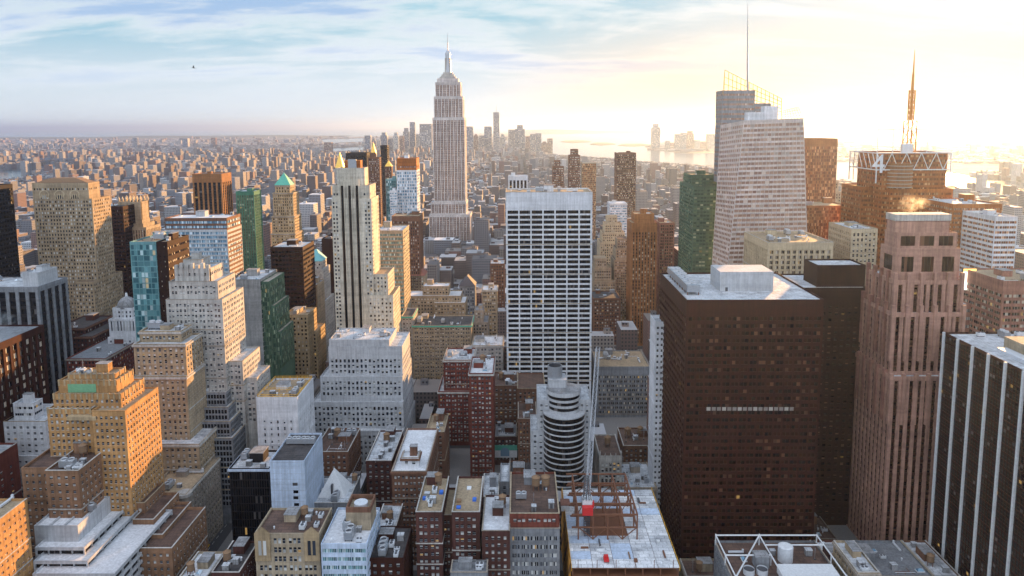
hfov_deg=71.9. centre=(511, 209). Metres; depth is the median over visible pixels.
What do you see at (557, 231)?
window
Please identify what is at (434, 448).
windows
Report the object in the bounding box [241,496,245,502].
window
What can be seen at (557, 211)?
window
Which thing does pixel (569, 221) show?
window
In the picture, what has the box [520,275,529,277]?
window
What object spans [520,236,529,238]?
window
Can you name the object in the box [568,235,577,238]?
window
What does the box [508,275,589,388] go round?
windows
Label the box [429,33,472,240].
skyscraper
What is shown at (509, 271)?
window
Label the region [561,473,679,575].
unfinished building
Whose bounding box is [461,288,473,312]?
windows
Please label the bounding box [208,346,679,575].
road
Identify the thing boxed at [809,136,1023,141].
land
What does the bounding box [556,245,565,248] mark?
window
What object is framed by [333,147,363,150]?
inlet
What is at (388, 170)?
skyscraper
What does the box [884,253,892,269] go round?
window
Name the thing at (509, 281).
window
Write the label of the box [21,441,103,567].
apartment block
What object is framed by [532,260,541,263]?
window
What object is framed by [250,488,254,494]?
window
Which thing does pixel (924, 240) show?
window
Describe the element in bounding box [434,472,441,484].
water tank
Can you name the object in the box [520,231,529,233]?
window
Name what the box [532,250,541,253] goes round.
window
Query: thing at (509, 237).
window
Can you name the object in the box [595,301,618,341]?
windows
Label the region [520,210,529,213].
window
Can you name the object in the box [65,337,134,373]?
apartment block
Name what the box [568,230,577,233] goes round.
window
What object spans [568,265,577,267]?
window
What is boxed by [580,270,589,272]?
window
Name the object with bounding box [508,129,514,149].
skyscraper
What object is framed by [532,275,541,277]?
window
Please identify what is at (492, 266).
windows
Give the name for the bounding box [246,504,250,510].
window
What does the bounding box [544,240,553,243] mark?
window
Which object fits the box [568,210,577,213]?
window
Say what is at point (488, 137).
skyscraper
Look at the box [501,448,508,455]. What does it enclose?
arched window
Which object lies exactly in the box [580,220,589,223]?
window
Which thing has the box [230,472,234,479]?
window
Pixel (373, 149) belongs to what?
skyscraper
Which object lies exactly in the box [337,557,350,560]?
window
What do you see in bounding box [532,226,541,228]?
window
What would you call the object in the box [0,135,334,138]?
hills
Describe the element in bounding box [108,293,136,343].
office building
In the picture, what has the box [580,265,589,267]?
window
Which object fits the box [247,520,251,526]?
window
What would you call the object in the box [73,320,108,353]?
windows
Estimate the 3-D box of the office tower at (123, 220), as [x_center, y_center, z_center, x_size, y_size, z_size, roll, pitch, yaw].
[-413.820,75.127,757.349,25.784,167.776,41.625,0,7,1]
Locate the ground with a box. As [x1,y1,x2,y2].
[2,125,1023,181]
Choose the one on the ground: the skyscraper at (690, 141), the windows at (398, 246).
the skyscraper at (690, 141)
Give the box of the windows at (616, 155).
[614,155,635,215]
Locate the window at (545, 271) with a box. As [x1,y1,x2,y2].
[544,270,553,272]
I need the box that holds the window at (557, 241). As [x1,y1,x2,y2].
[556,240,565,243]
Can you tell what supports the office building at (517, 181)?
on the road
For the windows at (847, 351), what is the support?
in the office tower at (837, 286)
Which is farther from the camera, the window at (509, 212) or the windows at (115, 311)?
the windows at (115, 311)
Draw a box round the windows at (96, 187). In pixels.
[34,187,122,320]
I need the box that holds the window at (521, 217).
[520,216,529,218]
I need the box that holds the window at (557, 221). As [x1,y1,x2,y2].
[556,220,565,223]
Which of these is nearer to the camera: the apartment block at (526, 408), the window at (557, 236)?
the apartment block at (526, 408)
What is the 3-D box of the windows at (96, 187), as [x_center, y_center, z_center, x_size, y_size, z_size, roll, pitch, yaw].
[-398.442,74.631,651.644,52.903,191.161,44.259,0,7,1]
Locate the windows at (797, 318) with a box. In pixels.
[661,289,820,558]
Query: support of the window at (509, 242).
in the office tower at (549, 273)
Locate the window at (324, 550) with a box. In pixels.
[323,549,335,552]
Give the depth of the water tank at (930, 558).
350.29 m
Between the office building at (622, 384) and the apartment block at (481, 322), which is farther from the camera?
the apartment block at (481, 322)
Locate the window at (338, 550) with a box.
[337,549,350,552]
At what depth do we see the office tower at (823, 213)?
723.51 m
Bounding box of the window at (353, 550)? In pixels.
[352,549,365,552]
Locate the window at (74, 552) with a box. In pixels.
[73,551,83,553]
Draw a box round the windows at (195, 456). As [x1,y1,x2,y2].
[146,332,214,472]
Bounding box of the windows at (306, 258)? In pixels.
[272,244,315,309]
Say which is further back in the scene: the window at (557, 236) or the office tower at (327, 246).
the office tower at (327, 246)
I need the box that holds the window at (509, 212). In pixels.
[508,211,517,213]
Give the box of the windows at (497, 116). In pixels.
[495,115,498,141]
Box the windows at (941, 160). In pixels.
[841,153,951,267]
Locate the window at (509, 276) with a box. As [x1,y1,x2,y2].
[508,275,518,277]
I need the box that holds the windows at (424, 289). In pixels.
[412,289,463,312]
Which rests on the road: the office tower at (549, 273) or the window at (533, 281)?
the office tower at (549, 273)
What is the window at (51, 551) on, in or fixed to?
in the office building at (101, 538)
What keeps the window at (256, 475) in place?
in the office building at (248, 469)
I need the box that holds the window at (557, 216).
[556,215,565,218]
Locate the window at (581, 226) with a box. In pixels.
[580,225,589,228]
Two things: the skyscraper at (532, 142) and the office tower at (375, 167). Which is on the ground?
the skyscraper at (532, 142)
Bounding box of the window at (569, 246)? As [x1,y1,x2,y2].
[568,245,577,248]
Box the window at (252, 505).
[251,504,255,510]
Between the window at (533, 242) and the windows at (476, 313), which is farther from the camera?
the windows at (476, 313)
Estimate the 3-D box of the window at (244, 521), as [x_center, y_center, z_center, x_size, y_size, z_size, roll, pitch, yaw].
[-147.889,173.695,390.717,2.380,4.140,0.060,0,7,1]
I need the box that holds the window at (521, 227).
[520,226,529,228]
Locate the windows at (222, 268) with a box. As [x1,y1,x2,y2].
[169,268,268,425]
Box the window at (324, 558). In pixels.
[323,557,336,560]
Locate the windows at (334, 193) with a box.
[333,193,391,328]
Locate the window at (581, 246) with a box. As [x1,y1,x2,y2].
[580,245,589,247]
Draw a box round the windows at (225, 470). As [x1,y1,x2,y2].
[206,391,245,504]
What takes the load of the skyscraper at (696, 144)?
on the ground
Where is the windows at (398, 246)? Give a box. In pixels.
[380,229,410,331]
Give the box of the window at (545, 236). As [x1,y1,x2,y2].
[544,235,553,238]
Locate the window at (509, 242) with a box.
[508,241,517,243]
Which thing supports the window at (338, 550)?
in the office building at (348, 542)
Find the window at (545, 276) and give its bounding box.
[544,275,553,277]
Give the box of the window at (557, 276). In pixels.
[556,275,565,277]
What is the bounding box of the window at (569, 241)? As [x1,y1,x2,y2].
[568,240,577,243]
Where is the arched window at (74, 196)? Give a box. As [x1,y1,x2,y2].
[69,190,79,198]
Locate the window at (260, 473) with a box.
[259,472,263,479]
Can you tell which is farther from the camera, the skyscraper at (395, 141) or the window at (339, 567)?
the skyscraper at (395, 141)
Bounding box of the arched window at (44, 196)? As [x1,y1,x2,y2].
[39,190,48,198]
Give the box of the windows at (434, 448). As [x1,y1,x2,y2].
[413,448,437,560]
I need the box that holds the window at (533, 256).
[532,255,541,258]
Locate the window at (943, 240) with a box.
[939,236,952,245]
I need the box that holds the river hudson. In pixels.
[836,161,1023,193]
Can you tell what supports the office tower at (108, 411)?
on the road
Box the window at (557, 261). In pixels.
[556,260,565,262]
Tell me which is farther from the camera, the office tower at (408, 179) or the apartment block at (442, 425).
the office tower at (408, 179)
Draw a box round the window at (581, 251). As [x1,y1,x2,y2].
[580,250,589,252]
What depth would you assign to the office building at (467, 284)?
818.18 m
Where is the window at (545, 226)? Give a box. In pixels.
[544,225,553,228]
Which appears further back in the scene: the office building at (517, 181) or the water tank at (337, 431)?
the office building at (517, 181)
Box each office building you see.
[0,275,73,403]
[0,325,49,442]
[0,494,33,575]
[3,392,52,497]
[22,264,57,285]
[32,496,172,575]
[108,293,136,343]
[164,457,222,543]
[180,551,222,575]
[202,387,245,523]
[227,446,276,540]
[256,376,314,449]
[270,433,323,507]
[289,306,325,378]
[314,325,415,471]
[314,468,360,518]
[321,494,379,575]
[401,307,474,378]
[410,268,427,289]
[411,279,467,314]
[450,557,487,575]
[459,274,476,314]
[508,172,527,187]
[591,348,648,416]
[592,255,615,290]
[592,289,620,344]
[597,215,624,264]
[607,200,626,236]
[610,236,626,320]
[655,217,674,314]
[678,557,713,575]
[713,534,846,575]
[743,228,833,273]
[828,221,877,280]
[832,540,881,575]
[854,540,933,575]
[963,303,970,331]
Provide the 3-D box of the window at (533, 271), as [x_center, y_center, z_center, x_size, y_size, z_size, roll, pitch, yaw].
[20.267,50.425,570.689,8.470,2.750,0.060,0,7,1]
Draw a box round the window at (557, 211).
[556,210,565,213]
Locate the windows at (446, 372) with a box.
[445,372,468,440]
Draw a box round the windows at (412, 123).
[410,123,414,146]
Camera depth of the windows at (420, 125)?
6276.63 m
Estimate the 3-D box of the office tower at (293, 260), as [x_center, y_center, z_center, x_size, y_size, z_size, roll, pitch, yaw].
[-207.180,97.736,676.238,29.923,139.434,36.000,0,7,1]
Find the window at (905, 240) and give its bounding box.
[901,236,914,245]
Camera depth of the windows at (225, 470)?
438.65 m
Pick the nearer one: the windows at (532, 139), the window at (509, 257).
the window at (509, 257)
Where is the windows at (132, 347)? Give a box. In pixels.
[69,347,133,371]
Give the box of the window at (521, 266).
[520,265,529,268]
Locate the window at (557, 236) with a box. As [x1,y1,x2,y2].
[556,235,565,238]
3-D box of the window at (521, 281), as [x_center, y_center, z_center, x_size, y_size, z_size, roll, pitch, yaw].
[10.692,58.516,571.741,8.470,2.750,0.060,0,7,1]
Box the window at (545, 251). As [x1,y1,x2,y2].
[544,250,553,253]
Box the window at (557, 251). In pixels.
[556,250,565,253]
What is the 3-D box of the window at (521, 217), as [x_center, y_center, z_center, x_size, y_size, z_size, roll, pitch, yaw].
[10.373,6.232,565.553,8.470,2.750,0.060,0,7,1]
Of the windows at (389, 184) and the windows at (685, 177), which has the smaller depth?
the windows at (685, 177)
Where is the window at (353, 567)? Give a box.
[352,566,365,568]
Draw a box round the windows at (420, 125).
[420,125,430,151]
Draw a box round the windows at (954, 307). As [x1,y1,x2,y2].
[851,281,958,539]
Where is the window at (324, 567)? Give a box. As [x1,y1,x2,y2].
[323,566,336,568]
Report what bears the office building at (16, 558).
on the road
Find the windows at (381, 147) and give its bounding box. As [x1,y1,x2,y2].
[381,147,388,213]
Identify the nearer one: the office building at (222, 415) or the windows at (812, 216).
the office building at (222, 415)
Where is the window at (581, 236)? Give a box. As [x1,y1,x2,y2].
[580,235,589,238]
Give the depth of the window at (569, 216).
565.17 m
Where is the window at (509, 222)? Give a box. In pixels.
[508,221,517,223]
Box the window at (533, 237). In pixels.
[532,236,541,238]
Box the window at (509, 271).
[508,270,518,273]
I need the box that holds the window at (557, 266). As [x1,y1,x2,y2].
[556,265,565,267]
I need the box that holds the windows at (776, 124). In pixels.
[713,94,805,264]
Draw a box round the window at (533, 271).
[532,270,541,272]
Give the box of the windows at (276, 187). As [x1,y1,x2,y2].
[273,187,301,242]
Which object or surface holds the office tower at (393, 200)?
on the road
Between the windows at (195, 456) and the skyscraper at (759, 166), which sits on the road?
the skyscraper at (759, 166)
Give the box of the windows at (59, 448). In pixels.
[50,385,162,516]
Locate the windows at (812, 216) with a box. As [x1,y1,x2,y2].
[806,208,840,237]
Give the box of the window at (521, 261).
[520,260,529,263]
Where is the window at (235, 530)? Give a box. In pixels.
[233,528,237,534]
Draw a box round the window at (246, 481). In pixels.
[245,480,249,486]
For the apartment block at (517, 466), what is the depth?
436.42 m
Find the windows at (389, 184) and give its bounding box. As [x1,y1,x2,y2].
[386,181,396,220]
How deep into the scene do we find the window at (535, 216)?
565.44 m
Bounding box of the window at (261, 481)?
[259,480,263,486]
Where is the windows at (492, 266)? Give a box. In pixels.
[492,266,502,307]
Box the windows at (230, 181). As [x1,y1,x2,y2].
[194,181,231,213]
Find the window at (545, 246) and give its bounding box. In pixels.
[544,245,553,248]
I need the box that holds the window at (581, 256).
[580,255,589,257]
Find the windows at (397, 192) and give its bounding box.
[390,192,397,219]
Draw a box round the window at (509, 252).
[508,251,517,253]
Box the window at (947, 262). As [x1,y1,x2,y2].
[941,257,953,271]
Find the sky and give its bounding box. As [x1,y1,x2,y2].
[0,0,1023,130]
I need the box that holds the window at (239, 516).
[237,512,241,518]
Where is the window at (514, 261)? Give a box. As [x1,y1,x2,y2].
[508,260,517,263]
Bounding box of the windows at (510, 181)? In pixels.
[510,181,525,186]
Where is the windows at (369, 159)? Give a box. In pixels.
[369,159,379,213]
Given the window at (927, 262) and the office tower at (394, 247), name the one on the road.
the office tower at (394, 247)
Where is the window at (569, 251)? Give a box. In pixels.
[568,250,577,252]
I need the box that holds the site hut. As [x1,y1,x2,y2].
[560,499,569,510]
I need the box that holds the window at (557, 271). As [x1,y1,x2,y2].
[556,270,565,272]
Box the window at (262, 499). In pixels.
[260,496,264,502]
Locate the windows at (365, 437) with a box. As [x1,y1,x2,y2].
[314,359,400,464]
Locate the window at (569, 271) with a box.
[568,270,577,272]
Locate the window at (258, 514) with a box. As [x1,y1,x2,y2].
[256,512,260,518]
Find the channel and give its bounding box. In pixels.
[322,138,363,142]
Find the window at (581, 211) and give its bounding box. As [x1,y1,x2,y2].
[580,210,589,213]
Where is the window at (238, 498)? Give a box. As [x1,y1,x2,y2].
[236,496,240,502]
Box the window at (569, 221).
[568,220,577,223]
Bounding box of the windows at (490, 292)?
[483,292,495,333]
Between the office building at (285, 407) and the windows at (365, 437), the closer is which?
the office building at (285, 407)
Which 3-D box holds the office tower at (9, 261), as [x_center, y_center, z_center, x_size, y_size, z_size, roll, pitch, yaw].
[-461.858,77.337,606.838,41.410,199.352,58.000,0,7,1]
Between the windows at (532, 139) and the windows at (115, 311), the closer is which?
the windows at (115, 311)
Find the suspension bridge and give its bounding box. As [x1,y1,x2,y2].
[22,158,73,161]
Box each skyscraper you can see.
[133,138,138,147]
[182,138,189,146]
[211,138,216,146]
[324,142,332,153]
[335,153,344,183]
[364,135,371,151]
[371,143,376,156]
[372,138,376,150]
[376,140,380,149]
[380,132,387,144]
[385,161,392,220]
[388,138,392,150]
[393,132,398,150]
[399,136,404,151]
[403,128,409,151]
[410,122,415,150]
[416,134,419,147]
[419,124,432,152]
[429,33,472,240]
[466,126,473,150]
[474,134,477,150]
[479,135,483,148]
[484,126,491,150]
[493,110,499,151]
[500,134,504,147]
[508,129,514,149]
[515,125,524,150]
[526,136,529,149]
[530,134,535,151]
[535,133,540,150]
[541,141,546,151]
[547,138,552,151]
[651,123,659,148]
[665,141,669,149]
[674,134,680,148]
[680,133,686,148]
[686,131,693,148]
[694,140,699,148]
[700,141,705,148]
[706,134,714,148]
[712,4,806,264]
[840,51,952,268]
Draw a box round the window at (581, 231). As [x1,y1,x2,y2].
[580,230,589,233]
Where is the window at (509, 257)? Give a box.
[508,256,517,258]
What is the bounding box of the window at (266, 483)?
[264,480,268,486]
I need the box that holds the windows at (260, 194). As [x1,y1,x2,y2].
[237,194,263,271]
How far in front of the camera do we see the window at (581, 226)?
565.99 m
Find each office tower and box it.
[0,184,20,276]
[32,177,123,320]
[46,360,164,518]
[111,200,138,297]
[118,195,160,240]
[130,230,167,340]
[132,320,217,473]
[156,231,189,322]
[164,210,243,276]
[165,251,270,449]
[192,171,232,213]
[235,268,295,380]
[236,187,264,271]
[270,173,303,245]
[270,239,316,309]
[314,249,334,355]
[322,232,335,331]
[331,159,400,331]
[346,152,370,182]
[368,153,383,225]
[379,221,410,331]
[380,145,389,215]
[386,176,396,220]
[390,187,397,220]
[392,210,423,289]
[397,155,419,212]
[506,184,592,397]
[530,363,590,490]
[552,160,563,187]
[568,149,579,187]
[581,162,595,239]
[614,151,635,216]
[626,208,656,345]
[648,315,663,511]
[659,265,823,566]
[678,170,716,271]
[781,259,865,524]
[804,138,837,201]
[806,197,840,239]
[835,181,840,202]
[846,212,966,541]
[918,193,1001,247]
[928,329,1023,575]
[959,209,1017,275]
[963,268,1023,331]
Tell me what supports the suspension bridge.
on the ground
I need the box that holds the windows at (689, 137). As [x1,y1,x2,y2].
[687,135,693,148]
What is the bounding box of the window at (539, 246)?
[532,245,541,248]
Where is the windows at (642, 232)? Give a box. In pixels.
[632,232,654,342]
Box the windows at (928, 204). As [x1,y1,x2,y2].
[919,202,951,230]
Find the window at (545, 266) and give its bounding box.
[544,265,553,267]
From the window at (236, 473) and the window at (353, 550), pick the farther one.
the window at (236, 473)
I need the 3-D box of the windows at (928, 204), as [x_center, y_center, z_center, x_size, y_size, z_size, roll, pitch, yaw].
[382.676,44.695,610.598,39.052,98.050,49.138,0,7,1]
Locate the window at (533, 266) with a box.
[532,265,541,267]
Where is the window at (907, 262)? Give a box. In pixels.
[901,257,913,271]
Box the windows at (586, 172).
[581,164,595,239]
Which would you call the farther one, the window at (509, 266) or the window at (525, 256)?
the window at (509, 266)
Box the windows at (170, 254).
[159,240,188,320]
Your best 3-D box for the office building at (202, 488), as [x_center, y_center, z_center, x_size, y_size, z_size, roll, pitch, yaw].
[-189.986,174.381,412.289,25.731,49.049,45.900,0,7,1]
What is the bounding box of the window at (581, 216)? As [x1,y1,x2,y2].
[580,215,589,218]
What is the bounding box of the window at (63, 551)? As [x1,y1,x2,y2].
[61,550,71,553]
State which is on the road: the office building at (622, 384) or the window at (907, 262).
the office building at (622, 384)
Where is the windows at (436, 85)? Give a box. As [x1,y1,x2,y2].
[430,85,468,240]
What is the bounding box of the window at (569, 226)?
[568,225,577,228]
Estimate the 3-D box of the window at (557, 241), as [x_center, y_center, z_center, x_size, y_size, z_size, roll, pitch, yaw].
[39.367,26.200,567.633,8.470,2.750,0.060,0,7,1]
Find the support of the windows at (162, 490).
in the apartment block at (177, 542)
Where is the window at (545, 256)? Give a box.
[544,255,553,258]
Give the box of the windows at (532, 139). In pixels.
[531,135,535,150]
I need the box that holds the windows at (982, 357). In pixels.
[931,335,1023,575]
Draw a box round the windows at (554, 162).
[553,162,563,187]
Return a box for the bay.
[541,133,713,165]
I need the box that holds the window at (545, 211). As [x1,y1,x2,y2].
[544,210,553,213]
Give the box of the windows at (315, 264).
[315,264,333,348]
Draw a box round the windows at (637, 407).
[628,406,646,412]
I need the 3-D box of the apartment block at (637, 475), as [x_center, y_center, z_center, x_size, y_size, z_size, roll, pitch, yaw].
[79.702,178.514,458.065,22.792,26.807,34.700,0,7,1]
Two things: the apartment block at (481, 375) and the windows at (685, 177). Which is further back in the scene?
the windows at (685, 177)
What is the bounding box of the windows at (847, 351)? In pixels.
[815,344,854,518]
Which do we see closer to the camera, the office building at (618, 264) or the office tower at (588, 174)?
the office building at (618, 264)
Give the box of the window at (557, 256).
[556,255,565,258]
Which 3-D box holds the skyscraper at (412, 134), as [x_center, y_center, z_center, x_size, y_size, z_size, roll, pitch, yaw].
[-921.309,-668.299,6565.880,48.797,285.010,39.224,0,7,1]
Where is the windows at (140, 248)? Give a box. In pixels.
[131,245,160,340]
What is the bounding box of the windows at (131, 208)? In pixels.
[111,208,134,297]
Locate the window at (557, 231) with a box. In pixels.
[556,230,565,233]
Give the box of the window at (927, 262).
[921,257,933,271]
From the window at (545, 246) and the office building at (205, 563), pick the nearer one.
the office building at (205, 563)
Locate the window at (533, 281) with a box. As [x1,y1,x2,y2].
[532,280,541,282]
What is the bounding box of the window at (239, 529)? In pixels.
[238,528,242,534]
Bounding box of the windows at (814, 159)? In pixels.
[805,146,836,201]
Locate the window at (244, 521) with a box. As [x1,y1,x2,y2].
[242,520,246,526]
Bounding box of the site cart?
[603,554,608,561]
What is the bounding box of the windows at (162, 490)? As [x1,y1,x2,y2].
[147,490,205,575]
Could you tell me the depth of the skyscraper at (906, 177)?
639.18 m
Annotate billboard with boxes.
[962,268,976,301]
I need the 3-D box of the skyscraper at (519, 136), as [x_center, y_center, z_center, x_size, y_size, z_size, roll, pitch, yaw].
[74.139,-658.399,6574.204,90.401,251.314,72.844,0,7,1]
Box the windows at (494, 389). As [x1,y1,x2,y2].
[472,389,495,475]
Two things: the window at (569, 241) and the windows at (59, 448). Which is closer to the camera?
the windows at (59, 448)
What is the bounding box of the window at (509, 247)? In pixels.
[508,246,517,248]
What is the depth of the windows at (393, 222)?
843.46 m
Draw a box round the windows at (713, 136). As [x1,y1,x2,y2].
[706,135,714,147]
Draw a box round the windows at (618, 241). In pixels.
[615,241,626,320]
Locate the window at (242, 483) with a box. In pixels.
[240,480,244,486]
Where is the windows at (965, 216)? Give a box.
[959,215,981,272]
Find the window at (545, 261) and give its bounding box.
[544,260,553,263]
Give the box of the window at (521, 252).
[520,251,529,253]
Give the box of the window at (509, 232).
[508,231,517,233]
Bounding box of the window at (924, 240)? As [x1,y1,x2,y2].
[920,236,933,245]
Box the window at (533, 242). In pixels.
[532,241,541,243]
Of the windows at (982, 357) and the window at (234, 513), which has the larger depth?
the window at (234, 513)
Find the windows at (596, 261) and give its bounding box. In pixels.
[595,261,613,290]
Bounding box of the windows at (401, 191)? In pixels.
[397,166,419,212]
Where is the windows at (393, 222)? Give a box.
[393,222,418,273]
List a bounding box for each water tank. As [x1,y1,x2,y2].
[78,442,87,456]
[186,560,194,574]
[222,549,230,562]
[301,505,307,518]
[334,427,339,438]
[351,473,357,483]
[383,432,389,442]
[386,510,392,518]
[434,413,438,421]
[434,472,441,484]
[480,354,485,363]
[498,493,505,507]
[531,475,539,490]
[541,474,549,490]
[604,435,610,443]
[624,426,630,436]
[637,426,642,434]
[695,560,702,573]
[926,553,934,566]
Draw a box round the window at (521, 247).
[520,246,529,248]
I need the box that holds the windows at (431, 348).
[403,323,473,378]
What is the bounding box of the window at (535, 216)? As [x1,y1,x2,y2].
[532,215,541,218]
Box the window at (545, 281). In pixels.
[544,280,553,282]
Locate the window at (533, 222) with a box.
[532,220,541,223]
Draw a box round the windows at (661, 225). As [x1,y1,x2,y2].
[659,225,672,313]
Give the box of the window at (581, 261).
[580,260,589,262]
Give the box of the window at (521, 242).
[520,241,529,243]
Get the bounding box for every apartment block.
[0,442,21,497]
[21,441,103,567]
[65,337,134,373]
[71,312,112,353]
[132,483,207,575]
[211,537,256,575]
[254,506,331,575]
[315,276,326,360]
[322,427,361,475]
[366,425,402,510]
[370,526,412,575]
[380,503,403,525]
[390,428,438,564]
[415,471,483,575]
[427,408,449,478]
[437,345,476,444]
[468,350,495,475]
[472,333,503,371]
[474,303,488,334]
[481,282,497,334]
[482,494,510,575]
[483,463,509,497]
[490,258,504,307]
[495,371,544,448]
[495,421,516,464]
[509,460,530,471]
[509,469,559,575]
[518,399,536,460]
[593,434,621,489]
[617,426,647,462]
[621,459,657,497]
[810,540,832,559]
[813,512,836,539]
[901,540,960,575]
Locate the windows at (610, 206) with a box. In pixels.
[607,206,626,234]
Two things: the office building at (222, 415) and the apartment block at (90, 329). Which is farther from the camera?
the apartment block at (90, 329)
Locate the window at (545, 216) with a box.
[544,215,553,218]
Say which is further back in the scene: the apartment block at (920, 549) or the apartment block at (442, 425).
the apartment block at (442, 425)
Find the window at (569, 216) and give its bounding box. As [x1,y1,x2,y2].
[568,215,577,218]
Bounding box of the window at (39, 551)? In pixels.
[38,550,47,553]
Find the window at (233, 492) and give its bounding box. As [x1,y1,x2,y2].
[231,488,235,494]
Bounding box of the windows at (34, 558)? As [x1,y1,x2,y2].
[31,461,102,559]
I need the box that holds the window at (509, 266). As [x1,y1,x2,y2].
[508,265,517,268]
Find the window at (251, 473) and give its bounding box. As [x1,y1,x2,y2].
[249,472,253,479]
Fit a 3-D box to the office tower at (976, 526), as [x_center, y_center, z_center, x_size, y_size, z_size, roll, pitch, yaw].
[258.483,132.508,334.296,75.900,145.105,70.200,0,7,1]
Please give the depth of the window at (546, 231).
566.82 m
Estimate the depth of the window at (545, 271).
570.57 m
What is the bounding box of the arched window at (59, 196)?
[54,190,64,198]
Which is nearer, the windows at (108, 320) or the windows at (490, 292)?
the windows at (108, 320)
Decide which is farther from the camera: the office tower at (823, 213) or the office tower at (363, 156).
the office tower at (363, 156)
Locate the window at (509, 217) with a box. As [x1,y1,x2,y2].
[508,216,517,218]
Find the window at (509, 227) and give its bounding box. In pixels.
[508,226,517,228]
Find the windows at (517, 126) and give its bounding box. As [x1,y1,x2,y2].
[517,126,522,150]
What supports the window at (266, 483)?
in the office building at (248, 469)
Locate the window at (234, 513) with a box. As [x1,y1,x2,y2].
[232,512,236,518]
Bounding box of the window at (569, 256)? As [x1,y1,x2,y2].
[568,255,577,257]
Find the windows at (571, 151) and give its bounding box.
[568,151,579,187]
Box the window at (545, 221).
[544,220,553,223]
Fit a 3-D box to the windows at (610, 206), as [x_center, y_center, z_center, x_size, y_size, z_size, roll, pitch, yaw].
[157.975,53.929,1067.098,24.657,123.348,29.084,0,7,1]
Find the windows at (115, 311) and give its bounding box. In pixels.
[110,311,134,342]
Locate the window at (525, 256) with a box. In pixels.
[520,255,529,258]
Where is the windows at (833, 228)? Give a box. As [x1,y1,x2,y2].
[829,228,849,258]
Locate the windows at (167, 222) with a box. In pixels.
[166,217,242,274]
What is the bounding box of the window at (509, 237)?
[508,236,517,238]
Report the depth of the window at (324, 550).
315.18 m
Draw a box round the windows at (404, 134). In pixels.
[403,129,408,151]
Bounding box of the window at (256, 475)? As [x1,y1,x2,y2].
[254,472,258,478]
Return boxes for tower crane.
[581,347,599,535]
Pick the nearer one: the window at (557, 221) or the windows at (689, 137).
the window at (557, 221)
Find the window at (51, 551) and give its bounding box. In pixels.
[50,550,59,553]
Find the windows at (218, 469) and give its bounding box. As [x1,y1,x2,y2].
[195,469,222,541]
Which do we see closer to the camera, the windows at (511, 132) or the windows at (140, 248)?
the windows at (140, 248)
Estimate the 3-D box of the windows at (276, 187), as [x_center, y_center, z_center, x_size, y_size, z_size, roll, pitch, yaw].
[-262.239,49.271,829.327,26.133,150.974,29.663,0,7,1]
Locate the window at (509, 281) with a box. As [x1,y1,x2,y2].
[508,280,518,282]
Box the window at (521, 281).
[520,280,529,282]
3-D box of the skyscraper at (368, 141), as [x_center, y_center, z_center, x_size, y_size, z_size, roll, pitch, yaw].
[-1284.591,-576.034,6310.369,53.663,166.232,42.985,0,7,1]
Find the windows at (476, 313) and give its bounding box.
[474,313,485,332]
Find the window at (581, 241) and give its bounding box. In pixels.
[580,240,589,243]
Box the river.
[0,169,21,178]
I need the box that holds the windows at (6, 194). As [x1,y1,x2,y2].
[0,188,18,276]
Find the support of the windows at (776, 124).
in the skyscraper at (759, 166)
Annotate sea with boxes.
[0,128,516,136]
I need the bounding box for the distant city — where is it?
[0,135,1023,549]
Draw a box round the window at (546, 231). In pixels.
[544,230,553,233]
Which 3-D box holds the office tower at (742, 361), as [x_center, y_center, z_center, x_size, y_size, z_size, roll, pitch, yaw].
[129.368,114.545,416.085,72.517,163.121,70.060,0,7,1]
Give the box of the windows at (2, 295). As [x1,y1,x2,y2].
[0,284,70,403]
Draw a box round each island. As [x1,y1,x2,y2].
[561,140,590,142]
[590,143,612,144]
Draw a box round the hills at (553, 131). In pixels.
[525,126,1023,133]
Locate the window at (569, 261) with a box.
[568,260,577,262]
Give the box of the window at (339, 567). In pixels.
[338,566,351,568]
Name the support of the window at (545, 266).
in the office tower at (549, 273)
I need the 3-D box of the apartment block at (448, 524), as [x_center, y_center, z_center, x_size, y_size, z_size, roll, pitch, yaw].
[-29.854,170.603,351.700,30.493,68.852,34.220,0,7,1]
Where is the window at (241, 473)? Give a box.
[240,472,243,479]
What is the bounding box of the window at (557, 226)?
[556,225,565,228]
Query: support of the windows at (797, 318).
in the office tower at (742, 361)
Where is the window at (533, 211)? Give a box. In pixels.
[532,210,541,213]
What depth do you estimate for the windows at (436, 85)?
1331.81 m
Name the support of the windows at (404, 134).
in the skyscraper at (406, 134)
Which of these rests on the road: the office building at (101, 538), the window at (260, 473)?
the office building at (101, 538)
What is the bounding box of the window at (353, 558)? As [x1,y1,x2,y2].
[352,557,365,560]
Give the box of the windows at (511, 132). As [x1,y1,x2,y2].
[510,131,514,149]
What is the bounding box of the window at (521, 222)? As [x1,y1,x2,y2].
[520,221,529,223]
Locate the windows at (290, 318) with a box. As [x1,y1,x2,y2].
[290,318,324,377]
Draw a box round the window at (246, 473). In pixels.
[245,472,248,479]
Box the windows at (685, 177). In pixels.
[678,177,715,270]
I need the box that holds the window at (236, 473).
[235,472,239,479]
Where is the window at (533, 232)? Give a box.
[532,231,541,233]
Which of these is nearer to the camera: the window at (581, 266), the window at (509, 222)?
the window at (509, 222)
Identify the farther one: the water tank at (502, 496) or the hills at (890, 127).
the hills at (890, 127)
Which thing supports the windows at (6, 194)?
in the office tower at (9, 261)
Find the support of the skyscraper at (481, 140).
on the ground
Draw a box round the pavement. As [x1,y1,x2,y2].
[217,259,857,569]
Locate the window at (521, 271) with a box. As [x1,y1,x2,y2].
[520,270,529,272]
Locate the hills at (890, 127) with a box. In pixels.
[631,125,1019,129]
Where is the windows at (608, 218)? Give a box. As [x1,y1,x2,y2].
[601,218,623,262]
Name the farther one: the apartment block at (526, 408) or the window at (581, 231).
the window at (581, 231)

